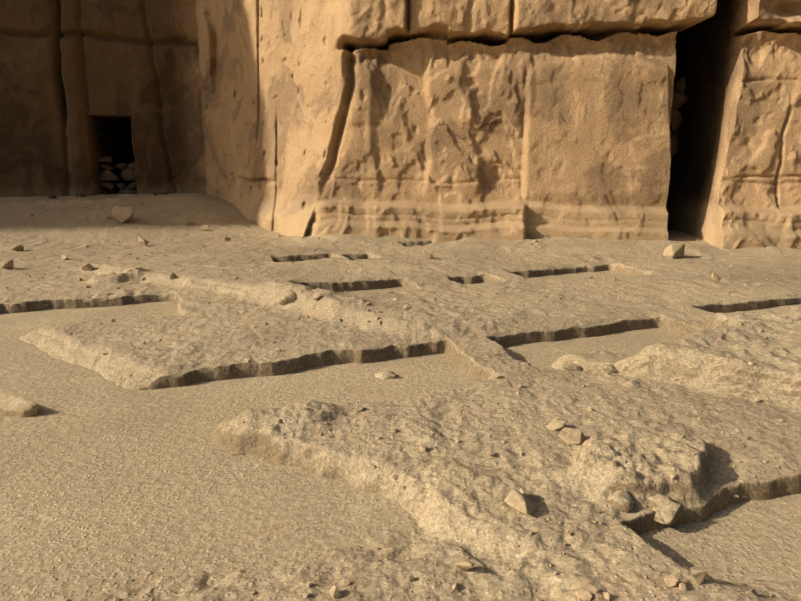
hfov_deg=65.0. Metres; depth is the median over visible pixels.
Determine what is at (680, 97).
crevice boulder stack
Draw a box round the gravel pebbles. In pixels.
[0,196,800,600]
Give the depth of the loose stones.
4.31 m
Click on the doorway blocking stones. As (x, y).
(127, 173)
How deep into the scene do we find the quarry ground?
4.16 m
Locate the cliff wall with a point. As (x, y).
(435, 121)
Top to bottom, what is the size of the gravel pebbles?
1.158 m
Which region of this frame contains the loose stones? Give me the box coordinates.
[0,205,719,600]
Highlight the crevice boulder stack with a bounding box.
[666,76,687,226]
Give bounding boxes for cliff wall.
[0,0,800,248]
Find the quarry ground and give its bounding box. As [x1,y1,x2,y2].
[0,192,800,600]
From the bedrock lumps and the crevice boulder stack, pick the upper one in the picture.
the crevice boulder stack
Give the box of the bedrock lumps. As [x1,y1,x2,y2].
[278,288,683,524]

